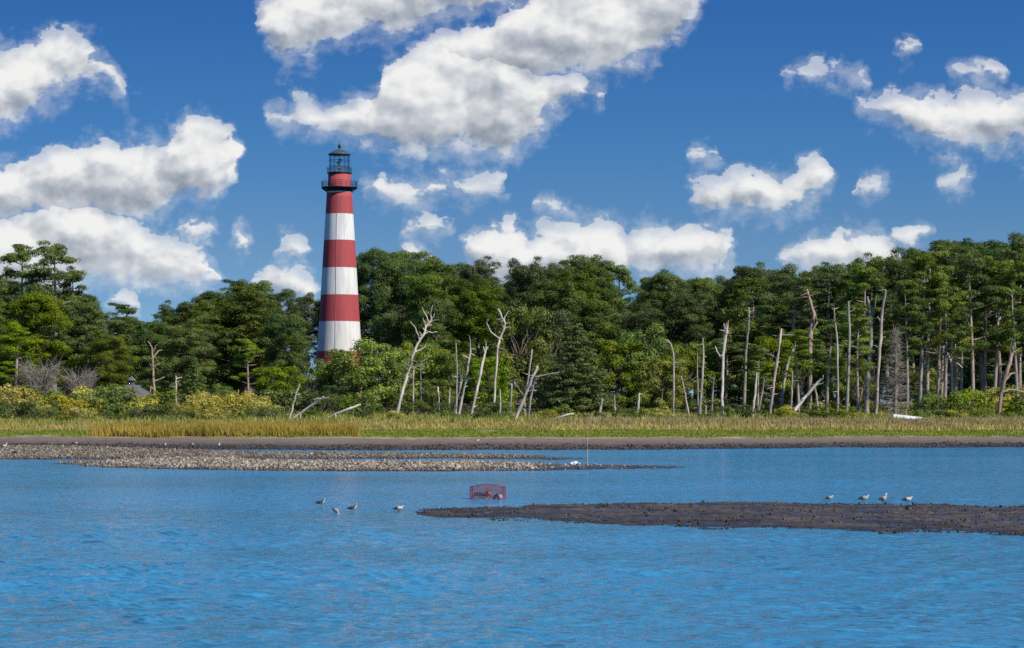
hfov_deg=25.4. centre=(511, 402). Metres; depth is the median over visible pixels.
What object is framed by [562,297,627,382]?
pine tree
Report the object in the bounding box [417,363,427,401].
dead tree
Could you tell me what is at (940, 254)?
pine tree
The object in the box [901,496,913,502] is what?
gull
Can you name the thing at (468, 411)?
marsh shrub
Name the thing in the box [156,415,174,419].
marsh shrub
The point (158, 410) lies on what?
marsh shrub
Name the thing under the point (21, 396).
marsh shrub
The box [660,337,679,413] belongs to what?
dead tree
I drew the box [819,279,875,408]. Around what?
pine tree
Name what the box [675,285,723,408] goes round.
pine tree
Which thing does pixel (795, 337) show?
pine tree
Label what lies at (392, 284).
pine tree
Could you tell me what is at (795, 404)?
marsh shrub
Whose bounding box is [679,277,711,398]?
pine tree
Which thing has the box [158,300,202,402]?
pine tree
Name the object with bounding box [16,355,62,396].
bare shrub
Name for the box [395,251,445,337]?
pine tree
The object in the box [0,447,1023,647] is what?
water
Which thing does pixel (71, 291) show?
pine tree
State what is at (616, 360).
bushy tree
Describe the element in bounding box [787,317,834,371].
pine tree
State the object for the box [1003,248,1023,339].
pine tree
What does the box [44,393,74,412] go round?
marsh shrub
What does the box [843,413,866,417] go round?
marsh shrub
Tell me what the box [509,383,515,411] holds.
dead stub
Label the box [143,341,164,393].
dead tree
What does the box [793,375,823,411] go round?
fallen log
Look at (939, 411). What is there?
marsh shrub
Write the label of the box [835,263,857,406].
pine tree
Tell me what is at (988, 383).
broadleaf tree
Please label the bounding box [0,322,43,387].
pine tree
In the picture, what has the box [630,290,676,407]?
pine tree
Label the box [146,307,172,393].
pine tree
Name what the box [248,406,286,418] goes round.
marsh shrub
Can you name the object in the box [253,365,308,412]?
bushy tree
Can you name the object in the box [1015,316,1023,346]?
pine tree
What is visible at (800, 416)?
marsh shrub
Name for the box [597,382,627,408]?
broadleaf tree
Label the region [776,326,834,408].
bushy tree
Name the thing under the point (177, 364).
pine tree
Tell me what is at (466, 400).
broadleaf tree
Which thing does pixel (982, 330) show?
pine tree
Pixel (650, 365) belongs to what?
bushy tree
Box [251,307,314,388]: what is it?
pine tree
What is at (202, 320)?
pine tree
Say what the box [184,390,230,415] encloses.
marsh shrub
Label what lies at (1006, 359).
pine tree
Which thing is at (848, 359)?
dead tree
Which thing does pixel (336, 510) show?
shorebird
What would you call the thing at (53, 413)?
marsh shrub
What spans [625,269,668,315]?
pine tree
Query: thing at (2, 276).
pine tree
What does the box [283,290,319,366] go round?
pine tree
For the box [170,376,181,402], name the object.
dead post
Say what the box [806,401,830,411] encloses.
marsh shrub
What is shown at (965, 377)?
broadleaf tree
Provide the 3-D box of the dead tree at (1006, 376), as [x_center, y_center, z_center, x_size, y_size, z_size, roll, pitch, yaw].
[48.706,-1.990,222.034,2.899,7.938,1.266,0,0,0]
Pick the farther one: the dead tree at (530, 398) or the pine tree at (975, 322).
the pine tree at (975, 322)
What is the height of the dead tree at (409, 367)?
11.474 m
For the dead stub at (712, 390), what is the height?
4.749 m
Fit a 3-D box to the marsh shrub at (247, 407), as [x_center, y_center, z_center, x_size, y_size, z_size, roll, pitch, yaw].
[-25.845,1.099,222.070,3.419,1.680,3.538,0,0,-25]
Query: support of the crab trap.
in the water
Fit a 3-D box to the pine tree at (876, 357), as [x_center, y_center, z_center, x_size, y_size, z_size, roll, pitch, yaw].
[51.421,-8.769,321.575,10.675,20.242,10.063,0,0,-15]
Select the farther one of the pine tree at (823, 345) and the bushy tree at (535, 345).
the bushy tree at (535, 345)
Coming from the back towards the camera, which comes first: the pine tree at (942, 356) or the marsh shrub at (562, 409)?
the pine tree at (942, 356)
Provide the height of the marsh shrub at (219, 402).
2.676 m
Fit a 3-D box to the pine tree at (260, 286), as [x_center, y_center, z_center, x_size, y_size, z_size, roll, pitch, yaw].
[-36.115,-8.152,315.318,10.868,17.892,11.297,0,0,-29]
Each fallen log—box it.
[329,404,360,418]
[557,412,573,417]
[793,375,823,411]
[894,414,920,419]
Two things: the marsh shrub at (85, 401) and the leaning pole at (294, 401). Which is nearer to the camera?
the leaning pole at (294, 401)
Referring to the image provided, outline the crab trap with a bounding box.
[470,484,505,499]
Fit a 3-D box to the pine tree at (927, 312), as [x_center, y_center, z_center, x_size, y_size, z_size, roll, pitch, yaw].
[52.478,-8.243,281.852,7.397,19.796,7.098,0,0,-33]
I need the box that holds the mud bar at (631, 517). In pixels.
[418,502,1023,535]
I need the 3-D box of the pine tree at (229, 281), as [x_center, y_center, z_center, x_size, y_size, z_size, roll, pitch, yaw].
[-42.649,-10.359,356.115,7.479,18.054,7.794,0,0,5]
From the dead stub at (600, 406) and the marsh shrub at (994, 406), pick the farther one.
the marsh shrub at (994, 406)
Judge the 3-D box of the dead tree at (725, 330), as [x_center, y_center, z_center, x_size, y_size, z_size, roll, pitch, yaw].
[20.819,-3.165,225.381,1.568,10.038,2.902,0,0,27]
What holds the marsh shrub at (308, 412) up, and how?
on the ground at (505, 441)
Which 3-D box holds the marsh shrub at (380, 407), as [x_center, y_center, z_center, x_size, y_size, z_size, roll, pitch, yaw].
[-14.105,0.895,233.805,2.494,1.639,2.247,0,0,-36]
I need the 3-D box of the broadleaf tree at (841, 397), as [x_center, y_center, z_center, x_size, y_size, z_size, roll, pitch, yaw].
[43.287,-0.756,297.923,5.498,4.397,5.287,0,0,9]
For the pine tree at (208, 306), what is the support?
on the ground at (505, 441)
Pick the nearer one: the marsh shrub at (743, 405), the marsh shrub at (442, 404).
the marsh shrub at (442, 404)
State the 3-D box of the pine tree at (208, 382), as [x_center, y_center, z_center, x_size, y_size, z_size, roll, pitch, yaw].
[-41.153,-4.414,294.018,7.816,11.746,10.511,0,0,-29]
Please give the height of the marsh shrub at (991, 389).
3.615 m
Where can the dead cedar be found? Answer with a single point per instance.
(894, 383)
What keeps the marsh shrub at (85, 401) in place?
on the ground at (505, 441)
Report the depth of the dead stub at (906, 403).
208.11 m
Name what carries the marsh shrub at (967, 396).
on the ground at (505, 441)
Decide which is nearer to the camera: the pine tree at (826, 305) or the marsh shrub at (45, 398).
the marsh shrub at (45, 398)
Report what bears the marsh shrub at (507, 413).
on the ground at (505, 441)
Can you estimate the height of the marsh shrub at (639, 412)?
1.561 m
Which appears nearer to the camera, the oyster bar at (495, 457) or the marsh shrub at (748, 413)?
the oyster bar at (495, 457)
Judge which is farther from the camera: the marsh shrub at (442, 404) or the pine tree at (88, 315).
the pine tree at (88, 315)
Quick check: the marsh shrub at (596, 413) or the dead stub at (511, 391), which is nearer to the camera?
the marsh shrub at (596, 413)
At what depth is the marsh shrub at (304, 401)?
238.52 m
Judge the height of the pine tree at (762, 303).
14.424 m
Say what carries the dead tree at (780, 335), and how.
on the ground at (505, 441)
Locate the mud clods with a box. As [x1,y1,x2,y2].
[416,500,1023,535]
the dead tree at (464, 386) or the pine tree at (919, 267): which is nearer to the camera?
the dead tree at (464, 386)
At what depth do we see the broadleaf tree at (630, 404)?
296.85 m
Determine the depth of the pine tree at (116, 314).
384.09 m
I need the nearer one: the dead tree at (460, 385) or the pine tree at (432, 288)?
the dead tree at (460, 385)
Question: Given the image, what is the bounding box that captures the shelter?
[105,376,160,401]
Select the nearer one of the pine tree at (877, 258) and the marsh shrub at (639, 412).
the marsh shrub at (639, 412)
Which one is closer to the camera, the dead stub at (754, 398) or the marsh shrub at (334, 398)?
the dead stub at (754, 398)
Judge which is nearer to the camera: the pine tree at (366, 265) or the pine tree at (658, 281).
the pine tree at (658, 281)
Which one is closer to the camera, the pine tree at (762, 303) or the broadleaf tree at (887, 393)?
the pine tree at (762, 303)
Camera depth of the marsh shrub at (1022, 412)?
211.23 m
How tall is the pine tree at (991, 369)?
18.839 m
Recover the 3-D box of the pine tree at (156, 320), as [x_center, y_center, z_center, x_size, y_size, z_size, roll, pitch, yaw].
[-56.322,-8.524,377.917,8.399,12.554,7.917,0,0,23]
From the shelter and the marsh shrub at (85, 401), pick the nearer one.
the marsh shrub at (85, 401)
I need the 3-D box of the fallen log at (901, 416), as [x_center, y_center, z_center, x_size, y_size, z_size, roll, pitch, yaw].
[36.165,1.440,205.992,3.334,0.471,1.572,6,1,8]
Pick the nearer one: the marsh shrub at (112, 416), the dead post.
the marsh shrub at (112, 416)
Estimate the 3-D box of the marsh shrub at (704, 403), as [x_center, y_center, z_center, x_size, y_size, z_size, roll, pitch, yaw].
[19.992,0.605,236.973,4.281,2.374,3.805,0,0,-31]
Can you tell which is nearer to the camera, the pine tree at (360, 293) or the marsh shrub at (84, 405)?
the marsh shrub at (84, 405)
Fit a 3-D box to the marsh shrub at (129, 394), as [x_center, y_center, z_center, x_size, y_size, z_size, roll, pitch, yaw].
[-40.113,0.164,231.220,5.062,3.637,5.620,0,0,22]
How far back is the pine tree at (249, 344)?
258.11 m
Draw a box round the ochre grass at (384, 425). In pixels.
[0,417,1023,430]
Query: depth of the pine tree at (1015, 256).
287.03 m
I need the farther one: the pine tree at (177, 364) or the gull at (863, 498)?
the pine tree at (177, 364)
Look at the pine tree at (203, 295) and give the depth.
385.99 m
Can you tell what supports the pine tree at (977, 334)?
on the ground at (505, 441)
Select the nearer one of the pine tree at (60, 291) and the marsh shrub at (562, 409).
the marsh shrub at (562, 409)
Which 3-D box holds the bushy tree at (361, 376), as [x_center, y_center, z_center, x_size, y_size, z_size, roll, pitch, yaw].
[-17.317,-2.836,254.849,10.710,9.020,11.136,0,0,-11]
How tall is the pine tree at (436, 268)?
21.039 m
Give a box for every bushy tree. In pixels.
[202,383,236,406]
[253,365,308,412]
[288,358,339,396]
[310,337,406,410]
[318,385,352,411]
[320,367,363,410]
[360,347,418,409]
[387,341,455,407]
[414,378,455,409]
[424,350,489,407]
[458,355,518,408]
[485,303,557,410]
[509,307,578,409]
[583,336,653,407]
[602,321,675,406]
[634,355,694,410]
[652,343,718,410]
[680,338,740,410]
[704,301,785,408]
[740,336,806,409]
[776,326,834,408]
[802,345,851,409]
[834,356,875,412]
[903,368,942,411]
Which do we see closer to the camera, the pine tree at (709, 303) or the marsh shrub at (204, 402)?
the marsh shrub at (204, 402)
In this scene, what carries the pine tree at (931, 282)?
on the ground at (505, 441)
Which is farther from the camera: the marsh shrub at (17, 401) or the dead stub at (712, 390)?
the dead stub at (712, 390)
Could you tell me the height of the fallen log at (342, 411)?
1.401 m
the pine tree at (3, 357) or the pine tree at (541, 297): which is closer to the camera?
the pine tree at (3, 357)
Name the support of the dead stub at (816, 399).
on the ground at (505, 441)
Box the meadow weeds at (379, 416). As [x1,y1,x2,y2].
[0,407,1023,425]
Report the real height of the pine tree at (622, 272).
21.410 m
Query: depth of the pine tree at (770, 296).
314.75 m
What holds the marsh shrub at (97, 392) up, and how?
on the ground at (505, 441)
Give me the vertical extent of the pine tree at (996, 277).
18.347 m
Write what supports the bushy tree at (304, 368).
on the ground at (505, 441)
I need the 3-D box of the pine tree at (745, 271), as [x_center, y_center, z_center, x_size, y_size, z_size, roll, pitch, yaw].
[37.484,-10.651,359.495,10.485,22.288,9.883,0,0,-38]
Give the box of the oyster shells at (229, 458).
[0,444,677,470]
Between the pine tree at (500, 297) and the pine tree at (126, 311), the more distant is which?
the pine tree at (126, 311)
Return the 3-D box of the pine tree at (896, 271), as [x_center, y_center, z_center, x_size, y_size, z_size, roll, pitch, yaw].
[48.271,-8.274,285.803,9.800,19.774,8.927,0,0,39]
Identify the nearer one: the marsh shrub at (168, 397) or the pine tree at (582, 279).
the marsh shrub at (168, 397)
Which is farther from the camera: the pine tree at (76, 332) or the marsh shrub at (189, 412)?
the pine tree at (76, 332)
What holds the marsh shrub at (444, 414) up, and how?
on the ground at (505, 441)
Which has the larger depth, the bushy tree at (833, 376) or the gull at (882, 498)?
the bushy tree at (833, 376)
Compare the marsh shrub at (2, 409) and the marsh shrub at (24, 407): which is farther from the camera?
the marsh shrub at (2, 409)
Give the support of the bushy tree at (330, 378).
on the ground at (505, 441)
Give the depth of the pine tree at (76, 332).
317.83 m
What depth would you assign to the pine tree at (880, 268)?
317.26 m
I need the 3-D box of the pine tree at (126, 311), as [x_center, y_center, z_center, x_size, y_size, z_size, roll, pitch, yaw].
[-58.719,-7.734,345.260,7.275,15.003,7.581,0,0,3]
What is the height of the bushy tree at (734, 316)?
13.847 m
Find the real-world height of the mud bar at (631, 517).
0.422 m
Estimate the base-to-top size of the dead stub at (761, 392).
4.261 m
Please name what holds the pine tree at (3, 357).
on the ground at (505, 441)
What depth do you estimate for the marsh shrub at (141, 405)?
219.90 m
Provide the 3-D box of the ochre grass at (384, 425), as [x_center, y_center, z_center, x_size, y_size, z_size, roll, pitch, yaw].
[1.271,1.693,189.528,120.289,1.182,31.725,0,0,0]
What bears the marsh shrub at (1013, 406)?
on the ground at (505, 441)
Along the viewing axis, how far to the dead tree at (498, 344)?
240.00 m
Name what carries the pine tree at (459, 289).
on the ground at (505, 441)
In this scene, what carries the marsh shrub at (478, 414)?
on the ground at (505, 441)
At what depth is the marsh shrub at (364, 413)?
211.23 m
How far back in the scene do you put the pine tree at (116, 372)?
285.47 m
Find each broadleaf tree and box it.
[353,369,383,405]
[379,375,419,407]
[463,396,478,408]
[512,391,528,410]
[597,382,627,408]
[620,392,647,408]
[729,385,764,408]
[760,391,779,409]
[823,383,854,408]
[850,381,879,412]
[879,375,911,406]
[898,368,948,408]
[915,358,990,406]
[958,372,1006,397]
[975,371,1023,403]
[1008,362,1023,399]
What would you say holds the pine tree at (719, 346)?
on the ground at (505, 441)
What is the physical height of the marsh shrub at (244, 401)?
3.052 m
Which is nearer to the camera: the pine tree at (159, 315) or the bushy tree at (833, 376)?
the bushy tree at (833, 376)
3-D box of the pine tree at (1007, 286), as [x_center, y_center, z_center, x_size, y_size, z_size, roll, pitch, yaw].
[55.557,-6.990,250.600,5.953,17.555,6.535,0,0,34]
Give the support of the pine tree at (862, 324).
on the ground at (505, 441)
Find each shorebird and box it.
[315,498,326,503]
[332,508,338,514]
[346,503,356,511]
[393,505,404,509]
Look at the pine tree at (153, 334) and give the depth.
270.95 m
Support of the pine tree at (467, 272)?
on the ground at (505, 441)
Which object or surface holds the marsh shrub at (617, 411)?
on the ground at (505, 441)
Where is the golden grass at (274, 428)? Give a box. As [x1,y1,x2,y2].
[87,419,364,437]
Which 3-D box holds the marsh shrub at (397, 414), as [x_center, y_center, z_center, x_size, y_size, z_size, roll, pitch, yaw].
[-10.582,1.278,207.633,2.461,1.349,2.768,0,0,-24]
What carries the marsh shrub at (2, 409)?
on the ground at (505, 441)
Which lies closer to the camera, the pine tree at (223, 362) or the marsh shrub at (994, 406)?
the marsh shrub at (994, 406)
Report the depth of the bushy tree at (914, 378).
263.41 m
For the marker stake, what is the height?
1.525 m
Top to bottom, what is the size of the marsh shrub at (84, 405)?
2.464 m
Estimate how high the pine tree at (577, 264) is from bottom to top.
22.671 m
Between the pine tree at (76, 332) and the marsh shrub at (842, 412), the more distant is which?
the pine tree at (76, 332)
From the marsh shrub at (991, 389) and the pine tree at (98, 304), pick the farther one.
the pine tree at (98, 304)
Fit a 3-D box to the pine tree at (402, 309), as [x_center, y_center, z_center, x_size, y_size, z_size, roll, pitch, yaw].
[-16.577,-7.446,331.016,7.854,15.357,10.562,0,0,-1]
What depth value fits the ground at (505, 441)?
143.36 m
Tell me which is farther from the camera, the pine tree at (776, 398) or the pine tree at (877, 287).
the pine tree at (877, 287)
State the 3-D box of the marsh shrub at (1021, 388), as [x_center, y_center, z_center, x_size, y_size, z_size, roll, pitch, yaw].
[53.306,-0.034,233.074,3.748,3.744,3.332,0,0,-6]
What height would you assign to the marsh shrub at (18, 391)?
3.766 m
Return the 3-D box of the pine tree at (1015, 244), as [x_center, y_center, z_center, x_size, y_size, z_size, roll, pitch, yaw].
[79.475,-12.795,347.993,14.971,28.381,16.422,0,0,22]
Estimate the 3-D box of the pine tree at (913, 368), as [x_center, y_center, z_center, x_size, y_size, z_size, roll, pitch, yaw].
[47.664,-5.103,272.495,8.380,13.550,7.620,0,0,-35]
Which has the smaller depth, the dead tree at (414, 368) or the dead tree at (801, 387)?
the dead tree at (414, 368)
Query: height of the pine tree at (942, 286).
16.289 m
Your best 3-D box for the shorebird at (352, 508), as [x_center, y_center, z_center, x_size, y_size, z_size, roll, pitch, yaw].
[-3.808,2.532,54.400,0.308,0.261,0.105,0,0,-6]
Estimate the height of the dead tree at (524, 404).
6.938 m
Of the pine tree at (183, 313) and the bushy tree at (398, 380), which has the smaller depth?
the bushy tree at (398, 380)
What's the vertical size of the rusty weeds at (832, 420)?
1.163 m
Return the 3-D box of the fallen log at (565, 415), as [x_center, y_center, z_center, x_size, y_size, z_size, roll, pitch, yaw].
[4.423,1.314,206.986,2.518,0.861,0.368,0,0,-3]
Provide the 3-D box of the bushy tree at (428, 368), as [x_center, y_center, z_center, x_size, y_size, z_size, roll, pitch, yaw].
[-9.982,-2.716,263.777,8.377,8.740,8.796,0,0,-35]
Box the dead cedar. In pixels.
[872,324,916,415]
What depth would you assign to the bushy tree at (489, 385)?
258.92 m
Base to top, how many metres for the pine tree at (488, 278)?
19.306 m
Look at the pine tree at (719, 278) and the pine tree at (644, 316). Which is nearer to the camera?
the pine tree at (644, 316)
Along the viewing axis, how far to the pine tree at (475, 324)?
287.27 m
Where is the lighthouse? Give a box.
[316,141,360,374]
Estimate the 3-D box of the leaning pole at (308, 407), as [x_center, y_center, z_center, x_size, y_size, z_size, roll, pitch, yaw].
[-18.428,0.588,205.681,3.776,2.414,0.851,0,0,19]
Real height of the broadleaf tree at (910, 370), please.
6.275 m
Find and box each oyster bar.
[1,446,584,459]
[55,458,682,471]
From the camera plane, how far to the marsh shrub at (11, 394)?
218.70 m
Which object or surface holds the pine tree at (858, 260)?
on the ground at (505, 441)
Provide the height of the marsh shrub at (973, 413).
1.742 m
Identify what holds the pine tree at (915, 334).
on the ground at (505, 441)
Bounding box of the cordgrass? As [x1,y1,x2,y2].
[0,426,1023,437]
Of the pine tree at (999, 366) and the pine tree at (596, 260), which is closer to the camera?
the pine tree at (999, 366)
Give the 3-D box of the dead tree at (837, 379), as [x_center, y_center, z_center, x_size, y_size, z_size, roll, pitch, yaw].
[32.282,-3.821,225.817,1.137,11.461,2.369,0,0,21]
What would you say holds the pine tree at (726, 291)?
on the ground at (505, 441)
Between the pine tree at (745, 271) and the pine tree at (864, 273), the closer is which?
the pine tree at (864, 273)
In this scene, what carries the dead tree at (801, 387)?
on the ground at (505, 441)
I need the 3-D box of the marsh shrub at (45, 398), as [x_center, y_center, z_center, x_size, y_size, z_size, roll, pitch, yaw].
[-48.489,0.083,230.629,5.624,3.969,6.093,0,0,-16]
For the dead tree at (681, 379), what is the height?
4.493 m
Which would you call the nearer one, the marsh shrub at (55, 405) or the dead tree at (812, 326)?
the marsh shrub at (55, 405)
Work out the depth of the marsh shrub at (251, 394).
232.10 m
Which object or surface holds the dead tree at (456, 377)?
on the ground at (505, 441)
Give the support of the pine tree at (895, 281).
on the ground at (505, 441)
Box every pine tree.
[0,244,42,388]
[0,266,27,315]
[0,279,27,386]
[0,290,81,389]
[0,298,22,394]
[0,317,42,408]
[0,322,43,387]
[9,240,91,392]
[26,317,69,391]
[45,301,108,397]
[50,288,84,396]
[51,300,114,394]
[57,265,102,405]
[77,329,141,390]
[83,294,108,323]
[85,316,139,370]
[89,350,139,389]
[103,312,132,335]
[106,302,143,330]
[126,315,189,393]
[135,348,164,392]
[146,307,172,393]
[146,319,231,394]
[152,316,162,321]
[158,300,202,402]
[169,324,215,391]
[180,290,224,309]
[189,295,221,323]
[194,287,280,395]
[194,314,218,392]
[206,320,268,400]
[216,278,280,403]
[221,279,250,392]
[224,282,259,304]
[227,338,268,392]
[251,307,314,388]
[265,288,308,364]
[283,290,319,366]
[306,299,319,360]
[356,247,396,379]
[357,278,372,358]
[364,255,424,392]
[373,305,414,377]
[379,249,430,298]
[386,258,425,304]
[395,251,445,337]
[397,273,465,378]
[405,297,469,380]
[412,260,467,321]
[439,279,499,407]
[441,281,517,408]
[447,273,508,374]
[449,255,506,295]
[489,291,521,365]
[499,274,521,385]
[500,256,549,407]
[515,266,563,339]
[516,279,585,389]
[533,260,609,352]
[544,258,576,280]
[558,254,605,298]
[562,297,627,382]
[571,254,624,311]
[580,267,631,391]
[604,264,639,401]
[618,296,647,364]
[618,306,684,406]
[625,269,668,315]
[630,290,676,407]
[633,271,693,386]
[652,288,715,409]
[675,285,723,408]
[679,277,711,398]
[689,278,727,392]
[708,278,761,408]
[708,338,751,405]
[714,274,741,398]
[722,299,781,406]
[723,265,768,289]
[723,277,782,408]
[743,344,775,409]
[747,261,800,403]
[748,333,802,404]
[758,271,821,404]
[773,298,816,403]
[778,330,818,413]
[784,286,831,390]
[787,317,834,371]
[792,260,827,402]
[796,263,858,364]
[796,271,856,407]
[805,318,847,412]
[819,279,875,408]
[830,317,876,408]
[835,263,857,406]
[835,263,897,407]
[840,272,908,388]
[844,297,890,408]
[845,252,884,274]
[846,257,865,397]
[851,270,908,409]
[861,259,920,409]
[862,254,913,410]
[871,305,937,393]
[874,294,920,403]
[881,257,918,408]
[884,278,934,412]
[886,247,927,277]
[891,250,956,413]
[893,250,959,410]
[899,263,932,381]
[901,302,947,379]
[909,264,969,411]
[913,244,987,393]
[916,261,957,408]
[918,254,995,397]
[924,304,970,396]
[926,270,974,401]
[927,237,1001,359]
[929,239,975,396]
[941,241,1023,372]
[941,272,982,411]
[947,267,998,389]
[948,253,1006,409]
[951,252,1010,410]
[959,296,1008,391]
[967,318,1023,381]
[968,256,1021,398]
[973,280,1023,395]
[987,258,1023,370]
[989,285,1023,387]
[991,250,1023,405]
[993,230,1023,300]
[993,260,1023,412]
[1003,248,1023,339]
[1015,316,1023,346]
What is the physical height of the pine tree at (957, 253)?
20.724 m
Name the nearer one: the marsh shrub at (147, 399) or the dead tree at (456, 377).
the dead tree at (456, 377)
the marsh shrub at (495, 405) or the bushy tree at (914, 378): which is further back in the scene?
the bushy tree at (914, 378)
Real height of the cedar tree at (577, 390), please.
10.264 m
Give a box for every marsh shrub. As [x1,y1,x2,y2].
[0,383,10,410]
[0,385,50,417]
[0,391,18,417]
[0,394,41,418]
[0,405,16,418]
[9,391,33,417]
[9,399,50,419]
[13,397,53,418]
[17,385,60,406]
[28,406,63,418]
[38,386,64,413]
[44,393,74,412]
[45,401,72,417]
[52,407,86,421]
[57,399,96,418]
[62,383,98,412]
[68,384,127,413]
[70,406,100,420]
[72,394,107,417]
[82,395,124,418]
[89,383,124,410]
[99,387,144,415]
[107,413,135,419]
[112,400,147,415]
[117,398,157,417]
[118,405,154,420]
[131,393,165,416]
[146,402,178,417]
[147,387,179,410]
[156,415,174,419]
[163,402,191,414]
[173,408,197,420]
[175,405,202,418]
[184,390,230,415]
[192,407,229,420]
[198,397,226,415]
[200,396,239,413]
[219,406,246,416]
[220,393,253,413]
[226,391,271,412]
[232,406,261,416]
[245,400,283,418]
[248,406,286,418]
[251,397,274,414]
[260,387,304,414]
[282,387,318,412]
[296,409,324,418]
[297,388,339,413]
[318,393,343,413]
[339,394,363,414]
[341,390,380,414]
[349,409,371,418]
[366,403,387,413]
[385,406,404,413]
[387,409,409,419]
[402,399,438,416]
[425,402,452,415]
[434,410,460,417]
[438,402,470,414]
[468,407,495,418]
[474,402,498,414]
[485,399,522,415]
[496,412,513,418]
[538,410,557,417]
[540,405,575,415]
[593,412,605,417]
[611,407,635,416]
[621,407,654,417]
[643,407,680,417]
[665,407,680,412]
[680,398,719,413]
[707,405,736,417]
[715,402,744,413]
[732,403,755,415]
[740,408,771,418]
[764,403,788,414]
[770,404,806,417]
[781,402,803,411]
[793,413,810,418]
[801,404,837,417]
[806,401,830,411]
[823,400,850,414]
[833,407,860,418]
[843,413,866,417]
[849,406,865,413]
[870,404,892,413]
[897,402,915,413]
[907,410,934,417]
[908,392,946,414]
[927,391,971,413]
[931,408,961,417]
[943,410,967,417]
[946,388,990,416]
[947,397,976,413]
[964,386,997,409]
[968,406,996,418]
[975,394,1014,414]
[988,383,1022,410]
[995,392,1023,416]
[999,411,1012,416]
[1006,411,1023,417]
[1019,384,1023,409]
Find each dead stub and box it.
[499,389,500,412]
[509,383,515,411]
[598,398,602,412]
[636,393,640,412]
[707,375,714,413]
[747,372,756,415]
[756,379,767,410]
[783,371,796,413]
[814,388,818,411]
[857,388,862,411]
[889,401,908,414]
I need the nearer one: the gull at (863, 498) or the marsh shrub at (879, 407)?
the gull at (863, 498)
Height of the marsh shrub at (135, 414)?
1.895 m
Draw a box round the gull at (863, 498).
[857,495,868,502]
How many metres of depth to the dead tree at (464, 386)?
214.45 m
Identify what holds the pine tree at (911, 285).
on the ground at (505, 441)
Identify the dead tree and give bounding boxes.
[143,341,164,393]
[396,305,436,413]
[402,356,429,413]
[417,363,427,401]
[452,343,457,412]
[453,369,473,414]
[458,336,474,413]
[470,347,487,414]
[486,308,508,401]
[510,366,538,419]
[515,349,532,415]
[523,372,559,417]
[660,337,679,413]
[680,376,689,415]
[691,352,698,413]
[698,338,705,413]
[715,323,728,413]
[738,307,755,409]
[766,328,782,412]
[779,346,794,406]
[798,289,817,408]
[799,374,805,405]
[832,307,843,412]
[840,301,860,412]
[864,296,877,412]
[871,289,886,414]
[941,344,962,408]
[997,342,1023,416]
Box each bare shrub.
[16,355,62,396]
[58,365,102,401]
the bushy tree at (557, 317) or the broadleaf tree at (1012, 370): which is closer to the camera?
the bushy tree at (557, 317)
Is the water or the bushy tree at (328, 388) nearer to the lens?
the water
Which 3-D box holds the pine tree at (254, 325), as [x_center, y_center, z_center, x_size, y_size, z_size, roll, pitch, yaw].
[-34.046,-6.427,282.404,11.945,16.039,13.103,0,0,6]
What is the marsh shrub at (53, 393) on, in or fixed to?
on the ground at (505, 441)
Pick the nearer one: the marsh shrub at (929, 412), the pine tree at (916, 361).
the marsh shrub at (929, 412)
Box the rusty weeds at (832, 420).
[528,415,1023,426]
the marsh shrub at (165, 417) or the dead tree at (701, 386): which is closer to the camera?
the marsh shrub at (165, 417)
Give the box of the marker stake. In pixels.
[585,432,588,462]
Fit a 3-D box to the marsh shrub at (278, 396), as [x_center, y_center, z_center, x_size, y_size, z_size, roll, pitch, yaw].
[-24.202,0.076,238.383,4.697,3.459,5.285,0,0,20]
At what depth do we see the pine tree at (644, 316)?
293.76 m
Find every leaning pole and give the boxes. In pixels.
[288,384,299,417]
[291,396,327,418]
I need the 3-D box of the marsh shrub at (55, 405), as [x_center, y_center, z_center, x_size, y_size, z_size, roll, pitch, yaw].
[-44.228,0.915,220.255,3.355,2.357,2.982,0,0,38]
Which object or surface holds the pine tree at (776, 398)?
on the ground at (505, 441)
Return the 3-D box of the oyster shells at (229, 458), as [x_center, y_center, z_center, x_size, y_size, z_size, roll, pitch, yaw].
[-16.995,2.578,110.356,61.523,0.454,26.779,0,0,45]
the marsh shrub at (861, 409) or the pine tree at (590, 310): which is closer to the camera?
the marsh shrub at (861, 409)
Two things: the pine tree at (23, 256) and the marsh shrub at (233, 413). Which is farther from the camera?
the pine tree at (23, 256)
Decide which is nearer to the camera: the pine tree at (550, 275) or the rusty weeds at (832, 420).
the rusty weeds at (832, 420)
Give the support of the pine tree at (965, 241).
on the ground at (505, 441)
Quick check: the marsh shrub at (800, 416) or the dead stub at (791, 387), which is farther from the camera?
the dead stub at (791, 387)
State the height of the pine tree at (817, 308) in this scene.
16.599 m
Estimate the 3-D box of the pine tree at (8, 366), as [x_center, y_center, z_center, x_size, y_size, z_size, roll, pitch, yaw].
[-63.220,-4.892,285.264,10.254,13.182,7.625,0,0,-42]
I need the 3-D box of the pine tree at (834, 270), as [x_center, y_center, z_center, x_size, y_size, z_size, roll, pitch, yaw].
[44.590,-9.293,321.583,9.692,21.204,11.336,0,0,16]
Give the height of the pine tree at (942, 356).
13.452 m
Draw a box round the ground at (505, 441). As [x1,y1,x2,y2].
[0,380,1023,449]
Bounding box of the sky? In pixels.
[0,0,1023,402]
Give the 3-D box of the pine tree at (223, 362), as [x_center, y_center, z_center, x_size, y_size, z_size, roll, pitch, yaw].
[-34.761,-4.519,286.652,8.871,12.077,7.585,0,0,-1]
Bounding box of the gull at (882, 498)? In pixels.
[878,493,886,503]
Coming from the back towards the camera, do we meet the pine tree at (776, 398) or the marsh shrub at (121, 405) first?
the pine tree at (776, 398)
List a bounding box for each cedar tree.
[177,357,208,405]
[531,323,621,413]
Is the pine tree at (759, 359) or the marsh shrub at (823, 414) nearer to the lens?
the marsh shrub at (823, 414)
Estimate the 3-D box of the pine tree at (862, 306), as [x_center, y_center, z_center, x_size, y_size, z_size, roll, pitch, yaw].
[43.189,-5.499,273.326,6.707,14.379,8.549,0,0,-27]
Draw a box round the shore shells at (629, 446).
[0,440,1023,450]

